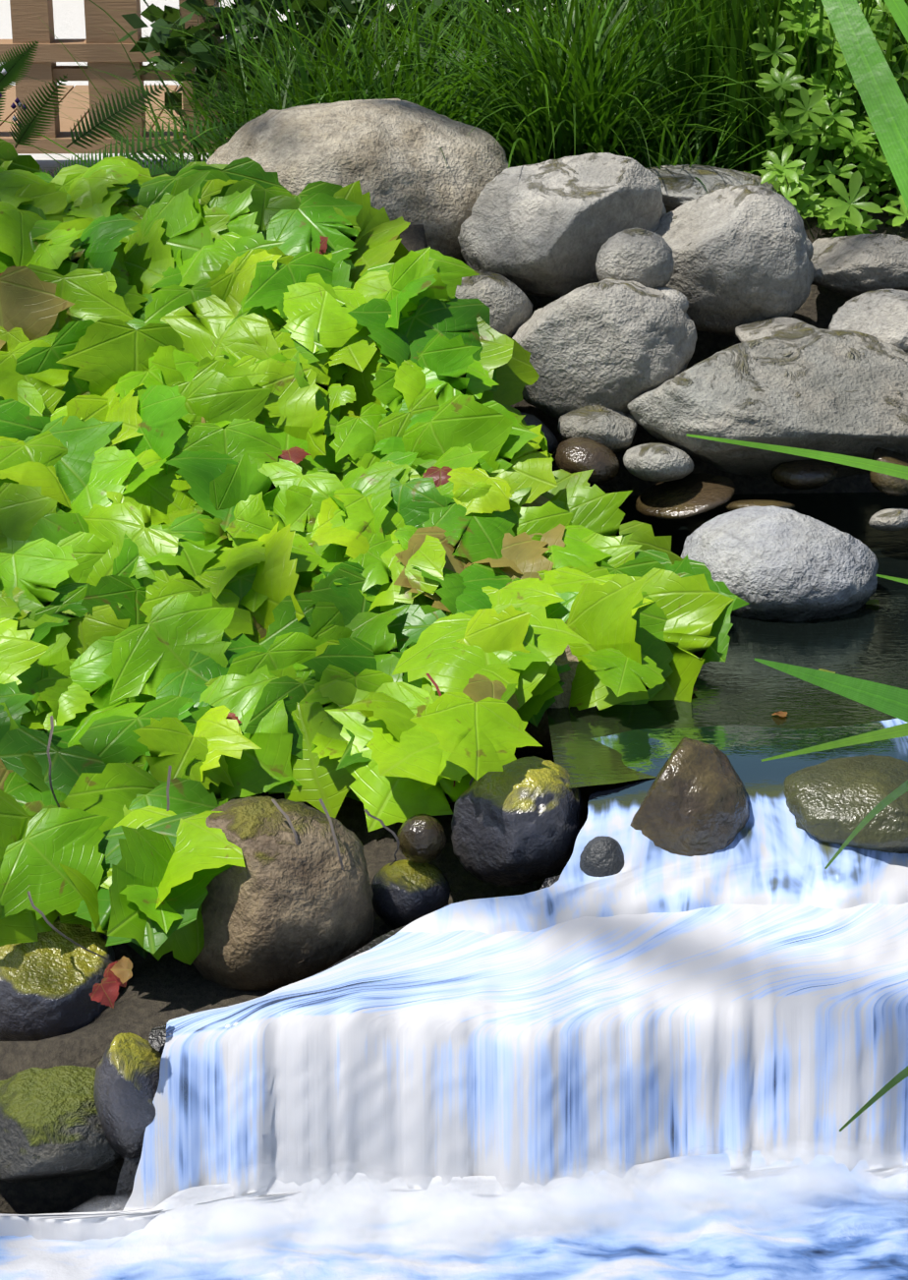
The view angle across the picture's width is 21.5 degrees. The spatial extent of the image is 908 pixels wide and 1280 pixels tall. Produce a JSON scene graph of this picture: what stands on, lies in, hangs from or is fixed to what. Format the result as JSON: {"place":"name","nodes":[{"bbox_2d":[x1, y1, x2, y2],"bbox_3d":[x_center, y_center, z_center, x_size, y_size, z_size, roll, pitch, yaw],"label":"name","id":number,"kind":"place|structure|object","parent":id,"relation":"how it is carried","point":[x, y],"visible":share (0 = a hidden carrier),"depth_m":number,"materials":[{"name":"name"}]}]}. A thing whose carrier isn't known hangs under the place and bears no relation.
{"place":"outdoors","nodes":[
{"label":"outdoors","id":0,"kind":"place"},
{"bbox_2d":[0,0,907,1214],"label":"ground","id":1,"kind":"structure","parent":0,"point":[159,991],"depth_m":4.00,"materials":[{"name":"soil"}]},
{"bbox_2d":[0,918,120,1041],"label":"mossy rock","id":2,"kind":"object","parent":1,"relation":"on","point":[49,980],"visible":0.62,"depth_m":3.69,"materials":[{"name":"stone"}]},
{"bbox_2d":[0,1065,121,1182],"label":"mossy rock","id":3,"kind":"object","parent":1,"relation":"on","point":[50,1126],"visible":0.81,"depth_m":3.50,"materials":[{"name":"green stone"}]},
{"bbox_2d":[0,40,243,176],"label":"fern","id":4,"kind":"object","parent":1,"relation":"on","point":[15,67],"visible":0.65,"depth_m":5.66,"materials":[{"name":"green plant"}]},
{"bbox_2d":[0,68,26,126],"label":"flowers","id":5,"kind":"object","parent":4,"relation":"attached to","point":[17,100],"visible":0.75,"depth_m":5.68,"materials":[{"name":"white plant"}]},
{"bbox_2d":[0,0,256,153],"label":"fence","id":6,"kind":"object","parent":1,"relation":"on","point":[96,46],"visible":0.27,"depth_m":7.43,"materials":[{"name":"brown wood"}]},
{"bbox_2d":[192,796,374,990],"bbox_3d":[-0.284,0.411,3.786,0.313,0.324,0.268,0,21,-1],"label":"brown boulder","id":7,"kind":"object","parent":1,"relation":"on","point":[281,908],"visible":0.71,"depth_m":3.69,"materials":[{"name":"brown stone"}]},
{"bbox_2d":[98,0,503,147],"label":"bush","id":8,"kind":"object","parent":1,"relation":"on","point":[164,39],"depth_m":7.03,"materials":[{"name":"green plant"}]},
{"bbox_2d":[90,875,560,1212],"bbox_3d":[0.376,0.616,3.700,2.475,0.458,0.529,0,21,-1],"label":"ledge rock","id":9,"kind":"object","parent":1,"relation":"on","point":[128,1172],"depth_m":3.52,"materials":[{"name":"grey stone"}]},
{"bbox_2d":[93,1032,162,1159],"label":"fallen rock","id":10,"kind":"object","parent":9,"relation":"attached to","point":[126,1078],"visible":0.67,"depth_m":3.46,"materials":[{"name":"grey stone"}]},
{"bbox_2d":[0,902,907,1241],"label":"waterfall","id":11,"kind":"object","parent":9,"relation":"on","point":[545,1056],"visible":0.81,"depth_m":3.52,"materials":[{"name":"white liquid"}]},
{"bbox_2d":[451,756,583,886],"bbox_3d":[0.103,0.294,3.863,0.216,0.213,0.190,0,21,-1],"label":"mossy rock","id":12,"kind":"object","parent":9,"relation":"on","point":[517,822],"visible":0.94,"depth_m":3.80,"materials":[{"name":"grey stone"}]},
{"bbox_2d":[580,835,624,876],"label":"cascade rock","id":13,"kind":"object","parent":9,"relation":"on","point":[602,856],"visible":0.71,"depth_m":3.75,"materials":[{"name":"grey stone"}]},
{"bbox_2d":[630,736,750,856],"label":"cascade rock","id":14,"kind":"object","parent":9,"relation":"on","point":[695,802],"visible":0.71,"depth_m":3.77,"materials":[{"name":"brown stone"}]},
{"bbox_2d":[783,755,907,853],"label":"cascade rock","id":15,"kind":"object","parent":9,"relation":"on","point":[838,800],"visible":0.73,"depth_m":3.78,"materials":[{"name":"stone"}]},
{"bbox_2d":[206,98,508,264],"bbox_3d":[-0.223,-0.996,5.524,0.747,0.504,0.619,0,21,-1],"label":"tan boulder","id":16,"kind":"object","parent":1,"relation":"on","point":[387,153],"visible":0.31,"depth_m":5.30,"materials":[{"name":"grey stone"}]},
{"bbox_2d":[458,152,666,297],"bbox_3d":[0.235,-0.900,5.225,0.395,0.320,0.377,10,23,24],"label":"angular rock","id":17,"kind":"object","parent":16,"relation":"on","point":[550,227],"visible":0.81,"depth_m":5.13,"materials":[{"name":"grey stone"}]},
{"bbox_2d":[0,138,750,1008],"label":"ground cover","id":18,"kind":"object","parent":1,"relation":"on","point":[293,506],"depth_m":4.40,"materials":[{"name":"green plant"}]},
{"bbox_2d":[194,0,558,141],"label":"bush","id":19,"kind":"object","parent":1,"relation":"on","point":[350,7],"depth_m":6.77,"materials":[{"name":"green plant"}]},
{"bbox_2d":[370,859,450,928],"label":"mossy rock","id":20,"kind":"object","parent":1,"relation":"on","point":[405,892],"visible":0.85,"depth_m":3.84,"materials":[{"name":"grey stone"}]},
{"bbox_2d":[397,814,446,863],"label":"pebble","id":21,"kind":"object","parent":20,"relation":"on","point":[422,838],"visible":1,"depth_m":3.82,"materials":[{"name":"brown stone"}]},
{"bbox_2d":[0,0,907,201],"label":"grasses","id":22,"kind":"object","parent":1,"relation":"on","point":[716,107],"visible":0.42,"depth_m":5.83,"materials":[{"name":"green plant"}]},
{"bbox_2d":[0,1150,907,1279],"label":"water","id":23,"kind":"structure","parent":1,"relation":"on","point":[868,1242],"depth_m":3.44,"materials":[{"name":"white liquid"}]},
{"bbox_2d":[253,0,676,77],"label":"bush","id":24,"kind":"object","parent":1,"relation":"on","point":[331,4],"depth_m":7.08,"materials":[{"name":"green plant"}]},
{"bbox_2d":[58,1137,907,1279],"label":"water spray","id":25,"kind":"object","parent":1,"relation":"on","point":[594,1215],"visible":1,"depth_m":3.44,"materials":[{"name":"white liquid"}]},
{"bbox_2d":[455,270,532,338],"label":"rock","id":26,"kind":"object","parent":1,"relation":"on","point":[506,301],"visible":0.35,"depth_m":5.04,"materials":[{"name":"grey stone"}]},
{"bbox_2d":[411,0,758,51],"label":"bush","id":27,"kind":"object","parent":1,"relation":"on","point":[553,2],"visible":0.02,"depth_m":7.18,"materials":[{"name":"green plant"}]},
{"bbox_2d":[583,0,759,87],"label":"bush","id":28,"kind":"object","parent":1,"relation":"on","point":[663,2],"visible":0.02,"depth_m":6.79,"materials":[{"name":"green plant"}]},
{"bbox_2d":[646,164,777,213],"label":"rock","id":29,"kind":"object","parent":1,"relation":"on","point":[680,185],"visible":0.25,"depth_m":5.47,"materials":[{"name":"grey stone"}]},
{"bbox_2d":[653,183,814,338],"bbox_3d":[0.595,-0.834,5.241,0.388,0.332,0.353,0,21,-1],"label":"round rock","id":30,"kind":"object","parent":1,"relation":"on","point":[740,255],"visible":0.73,"depth_m":5.11,"materials":[{"name":"grey stone"}]},
{"bbox_2d":[803,234,814,261],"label":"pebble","id":31,"kind":"object","parent":30,"relation":"on","point":[810,249],"visible":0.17,"depth_m":5.17,"materials":[{"name":"grey stone"}]},
{"bbox_2d":[687,0,907,1131],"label":"strap plant","id":32,"kind":"object","parent":1,"relation":"on","point":[884,100],"visible":1,"depth_m":1.69,"materials":[{"name":"green plant"}]},
{"bbox_2d":[744,0,907,238],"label":"shrub","id":33,"kind":"object","parent":1,"relation":"on","point":[807,178],"depth_m":5.54,"materials":[{"name":"green plant"}]},
{"bbox_2d":[811,233,907,296],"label":"rock","id":34,"kind":"object","parent":1,"relation":"on","point":[854,265],"visible":0.77,"depth_m":5.24,"materials":[{"name":"grey stone"}]},
{"bbox_2d":[546,492,907,788],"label":"pond","id":35,"kind":"structure","parent":0,"point":[739,686],"depth_m":4.32,"materials":[{"name":"liquid"}]},
{"bbox_2d":[521,412,558,458],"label":"rock","id":36,"kind":"object","parent":35,"relation":"on","point":[551,437],"visible":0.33,"depth_m":4.91,"materials":[{"name":"grey stone"}]},
{"bbox_2d":[516,644,579,755],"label":"rock","id":37,"kind":"object","parent":35,"relation":"in","point":[541,733],"visible":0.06,"depth_m":4.15,"materials":[{"name":"grey stone"}]},
{"bbox_2d":[553,437,620,486],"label":"pebble","id":38,"kind":"object","parent":35,"relation":"on","point":[571,455],"visible":0.9,"depth_m":4.84,"materials":[{"name":"brown stone"}]},
{"bbox_2d":[396,718,907,934],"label":"water cascade","id":39,"kind":"object","parent":35,"relation":"in","point":[772,853],"visible":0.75,"depth_m":3.77,"materials":[{"name":"white liquid"}]},
{"bbox_2d":[724,499,795,511],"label":"pebble","id":40,"kind":"object","parent":35,"relation":"in","point":[733,505],"visible":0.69,"depth_m":4.80,"materials":[{"name":"brown stone"}]},
{"bbox_2d":[628,327,907,478],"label":"flat rock","id":41,"kind":"object","parent":35,"relation":"on","point":[840,391],"visible":0.88,"depth_m":4.86,"materials":[{"name":"grey stone"}]},
{"bbox_2d":[557,405,638,452],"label":"rock","id":42,"kind":"object","parent":41,"relation":"on","point":[613,431],"visible":0.73,"depth_m":4.90,"materials":[{"name":"grey stone"}]},
{"bbox_2d":[512,278,698,419],"bbox_3d":[0.327,-0.608,5.038,0.429,0.322,0.328,-17,27,-37],"label":"rock","id":43,"kind":"object","parent":41,"relation":"on","point":[616,344],"visible":0.81,"depth_m":4.92,"materials":[{"name":"grey stone"}]},
{"bbox_2d":[595,228,674,289],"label":"pebble","id":44,"kind":"object","parent":43,"relation":"on","point":[643,257],"visible":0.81,"depth_m":5.01,"materials":[{"name":"grey stone"}]},
{"bbox_2d":[655,287,689,313],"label":"pebble","id":45,"kind":"object","parent":43,"relation":"on","point":[679,299],"visible":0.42,"depth_m":5.02,"materials":[{"name":"grey stone"}]},
{"bbox_2d":[635,472,735,519],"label":"pebble","id":46,"kind":"object","parent":41,"relation":"on","point":[691,494],"visible":0.94,"depth_m":4.86,"materials":[{"name":"brown stone"}]},
{"bbox_2d":[623,442,695,481],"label":"pebble","id":47,"kind":"object","parent":46,"relation":"on","point":[656,462],"visible":1,"depth_m":4.82,"materials":[{"name":"grey stone"}]},
{"bbox_2d":[735,316,817,342],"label":"rock","id":48,"kind":"object","parent":41,"relation":"on","point":[754,330],"visible":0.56,"depth_m":5.08,"materials":[{"name":"grey stone"}]},
{"bbox_2d":[770,459,837,490],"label":"pebble","id":49,"kind":"object","parent":41,"relation":"on","point":[805,474],"visible":0.83,"depth_m":4.88,"materials":[{"name":"stone"}]},
{"bbox_2d":[828,289,907,352],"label":"rock","id":50,"kind":"object","parent":41,"relation":"on","point":[882,315],"visible":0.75,"depth_m":5.03,"materials":[{"name":"grey stone"}]},
{"bbox_2d":[870,447,907,496],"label":"pebble","id":51,"kind":"object","parent":41,"relation":"on","point":[889,485],"visible":0.69,"depth_m":4.84,"materials":[{"name":"brown stone"}]},
{"bbox_2d":[680,505,878,621],"bbox_3d":[0.634,-0.138,4.670,0.384,0.243,0.377,0,21,-1],"label":"pond rock","id":52,"kind":"object","parent":35,"relation":"in","point":[772,562],"visible":0.77,"depth_m":4.53,"materials":[{"name":"grey stone"}]},
{"bbox_2d":[693,598,879,717],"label":"fallen leaves","id":53,"kind":"object","parent":35,"relation":"on","point":[870,602],"visible":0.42,"depth_m":4.28,"materials":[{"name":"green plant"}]},
{"bbox_2d":[869,508,907,531],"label":"pebble","id":54,"kind":"object","parent":35,"relation":"in","point":[892,519],"visible":1,"depth_m":4.83,"materials":[{"name":"grey stone"}]}
]}

